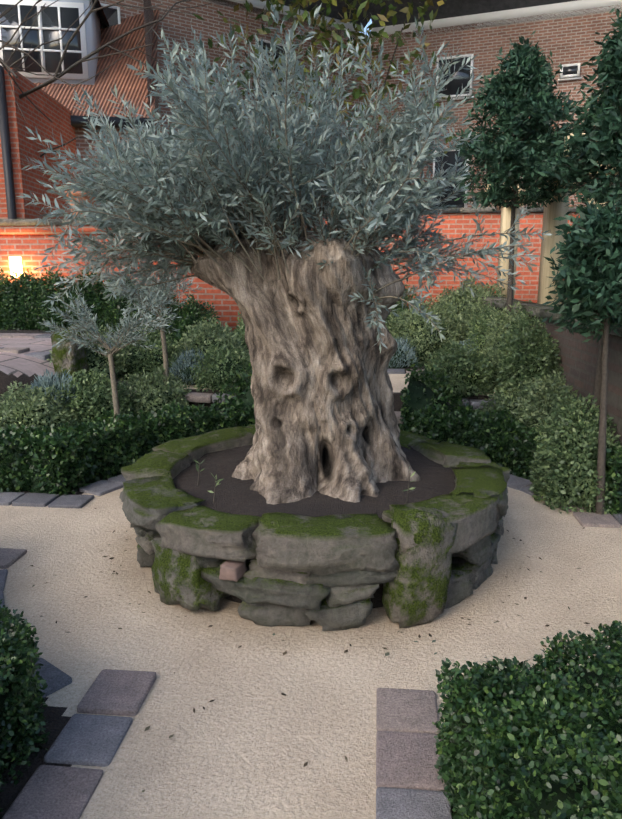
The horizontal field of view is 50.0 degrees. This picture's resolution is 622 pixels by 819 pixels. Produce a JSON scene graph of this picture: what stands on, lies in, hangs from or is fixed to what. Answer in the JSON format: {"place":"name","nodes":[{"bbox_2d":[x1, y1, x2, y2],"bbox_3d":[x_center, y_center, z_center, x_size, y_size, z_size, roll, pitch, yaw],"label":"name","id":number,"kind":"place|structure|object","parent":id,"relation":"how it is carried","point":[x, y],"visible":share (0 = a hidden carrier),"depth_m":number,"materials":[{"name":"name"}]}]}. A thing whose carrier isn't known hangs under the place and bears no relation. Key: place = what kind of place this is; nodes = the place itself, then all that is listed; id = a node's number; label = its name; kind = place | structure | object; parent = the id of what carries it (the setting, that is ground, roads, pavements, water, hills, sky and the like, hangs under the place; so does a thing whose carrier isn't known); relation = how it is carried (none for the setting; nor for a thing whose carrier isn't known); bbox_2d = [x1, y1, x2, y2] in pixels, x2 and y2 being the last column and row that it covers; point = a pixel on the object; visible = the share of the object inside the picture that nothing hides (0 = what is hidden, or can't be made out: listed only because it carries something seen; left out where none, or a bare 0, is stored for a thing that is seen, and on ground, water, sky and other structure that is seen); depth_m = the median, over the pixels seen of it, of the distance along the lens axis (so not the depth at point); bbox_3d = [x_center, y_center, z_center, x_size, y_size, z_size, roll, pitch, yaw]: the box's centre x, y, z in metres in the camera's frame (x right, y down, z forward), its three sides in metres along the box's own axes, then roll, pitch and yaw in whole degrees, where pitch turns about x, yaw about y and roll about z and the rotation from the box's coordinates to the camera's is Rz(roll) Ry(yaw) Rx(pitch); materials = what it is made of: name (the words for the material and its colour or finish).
{"place":"outdoors","nodes":[
{"label":"outdoors","id":0,"kind":"place"},
{"bbox_2d":[21,3,484,328],"bbox_3d":[-0.343,-1.217,3.669,2.504,1.599,2.242,1,12,6],"label":"olive tree foliage","id":1,"kind":"object","parent":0,"point":[144,176],"depth_m":3.26,"materials":[{"name":"green plant"}]},
{"bbox_2d":[0,329,621,818],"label":"terrain","id":2,"kind":"structure","parent":0,"point":[248,741],"depth_m":2.90,"materials":[{"name":"beige gravel"}]},
{"bbox_2d":[51,323,88,381],"bbox_3d":[-2.172,-0.494,6.073,0.249,0.577,0.389,1,12,6],"label":"moss boulder","id":3,"kind":"object","parent":2,"relation":"on","point":[72,361],"visible":0.58,"depth_m":5.93,"materials":[{"name":"stone"}]},
{"bbox_2d":[38,286,179,427],"bbox_3d":[-1.612,-0.258,5.481,1.134,1.493,0.691,1,12,6],"label":"small olive tree","id":4,"kind":"object","parent":2,"relation":"on","point":[129,321],"depth_m":5.35,"materials":[{"name":"green plant"}]},
{"bbox_2d":[81,261,201,385],"bbox_3d":[-1.467,-0.757,6.166,1.067,1.491,1.026,1,12,6],"label":"small olive tree","id":5,"kind":"object","parent":2,"relation":"on","point":[144,292],"depth_m":5.99,"materials":[{"name":"green plant"}]},
{"bbox_2d":[30,507,590,791],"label":"fallen leaves","id":6,"kind":"object","parent":2,"relation":"on","point":[284,653],"visible":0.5,"depth_m":3.02,"materials":[{"name":"brown plant"}]},
{"bbox_2d":[0,266,621,513],"bbox_3d":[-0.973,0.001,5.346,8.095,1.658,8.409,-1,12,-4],"label":"shrub","id":7,"kind":"object","parent":2,"relation":"on","point":[229,365],"visible":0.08,"depth_m":6.35,"materials":[{"name":"green plant"}]},
{"bbox_2d":[0,356,621,818],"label":"box hedge","id":8,"kind":"object","parent":2,"relation":"on","point":[492,736],"depth_m":2.15,"materials":[{"name":"green plant"}]},
{"bbox_2d":[0,334,621,818],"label":"kerb pavers","id":9,"kind":"object","parent":2,"relation":"on","point":[410,784],"visible":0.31,"depth_m":2.38,"materials":[{"name":"grey stone"}]},
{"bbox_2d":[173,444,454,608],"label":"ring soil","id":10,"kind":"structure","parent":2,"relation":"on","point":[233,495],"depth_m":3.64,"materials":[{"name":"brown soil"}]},
{"bbox_2d":[193,459,415,503],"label":"weeds","id":11,"kind":"object","parent":10,"relation":"on","point":[222,479],"depth_m":3.48,"materials":[{"name":"green plant"}]},
{"bbox_2d":[190,228,420,504],"bbox_3d":[-0.034,-0.277,3.885,1.380,1.512,1.238,1,12,6],"label":"olive tree trunk","id":12,"kind":"object","parent":10,"relation":"on","point":[326,421],"visible":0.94,"depth_m":3.57,"materials":[{"name":"brown plant"}]},
{"bbox_2d":[16,159,215,299],"bbox_3d":[-0.987,-0.970,3.742,1.196,0.714,1.632,1,12,6],"label":"olive foliage","id":13,"kind":"object","parent":12,"relation":"attached to","point":[92,246],"depth_m":3.57,"materials":[{"name":"green plant"}]},
{"bbox_2d":[348,192,552,353],"bbox_3d":[0.758,-0.777,3.701,1.057,0.821,1.662,1,12,6],"label":"olive foliage","id":14,"kind":"object","parent":12,"relation":"attached to","point":[434,251],"depth_m":3.47,"materials":[{"name":"green plant"}]},
{"bbox_2d":[119,424,511,630],"bbox_3d":[0.053,0.554,4.041,2.276,0.614,2.321,1,12,6],"label":"stone ring","id":15,"kind":"object","parent":2,"relation":"on","point":[329,572],"visible":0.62,"depth_m":3.10,"materials":[{"name":"stone"}]},
{"bbox_2d":[448,30,590,328],"bbox_3d":[2.034,-1.923,6.611,1.392,3.281,1.652,1,12,6],"label":"topiary tree","id":16,"kind":"object","parent":2,"relation":"on","point":[529,60],"depth_m":6.21,"materials":[{"name":"green plant"}]},
{"bbox_2d":[538,7,621,436],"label":"topiary tree","id":17,"kind":"object","parent":2,"relation":"on","point":[603,114],"depth_m":4.57,"materials":[{"name":"green plant"}]},
{"bbox_2d":[541,190,621,514],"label":"topiary tree","id":18,"kind":"object","parent":2,"relation":"on","point":[601,238],"depth_m":4.17,"materials":[{"name":"green plant"}]},
{"bbox_2d":[360,19,371,35],"label":"sky","id":19,"kind":"structure","parent":0,"point":[370,22],"materials":[{"name":"white"}]},
{"label":"ground","id":20,"kind":"structure","parent":0,"visible":0},
{"bbox_2d":[0,0,158,218],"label":"brick house","id":21,"kind":"structure","parent":20,"relation":"on","point":[54,102],"depth_m":13.17,"materials":[{"name":"brick"}]},
{"bbox_2d":[0,0,243,190],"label":"bare tree","id":22,"kind":"object","parent":20,"relation":"on","point":[56,76],"visible":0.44,"depth_m":10.30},
{"bbox_2d":[0,207,621,444],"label":"garden walls","id":23,"kind":"structure","parent":20,"relation":"on","point":[27,241],"depth_m":9.28,"materials":[{"name":"red brick"}]},
{"bbox_2d":[9,257,22,276],"bbox_3d":[-4.127,-1.993,9.340,0.140,0.280,0.070,1,12,6],"label":"wall light","id":24,"kind":"object","parent":23,"relation":"attached to","point":[15,263],"visible":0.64,"depth_m":9.30,"materials":[{"name":"white"}]},
{"bbox_2d":[65,173,111,217],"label":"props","id":25,"kind":"object","parent":23,"relation":"on","point":[77,194],"visible":0.08,"depth_m":9.06,"materials":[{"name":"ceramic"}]},
{"bbox_2d":[484,133,618,305],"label":"wooden posts","id":26,"kind":"object","parent":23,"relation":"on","point":[553,210],"visible":0.21,"depth_m":7.25,"materials":[{"name":"brown wood"}]},
{"bbox_2d":[99,0,621,207],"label":"house","id":27,"kind":"structure","parent":20,"relation":"on","point":[564,33],"depth_m":17.72,"materials":[{"name":"brick"}]},
{"bbox_2d":[193,0,453,202],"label":"foliage","id":28,"kind":"object","parent":27,"relation":"attached to","point":[355,93],"depth_m":15.78,"materials":[{"name":"green plant"}]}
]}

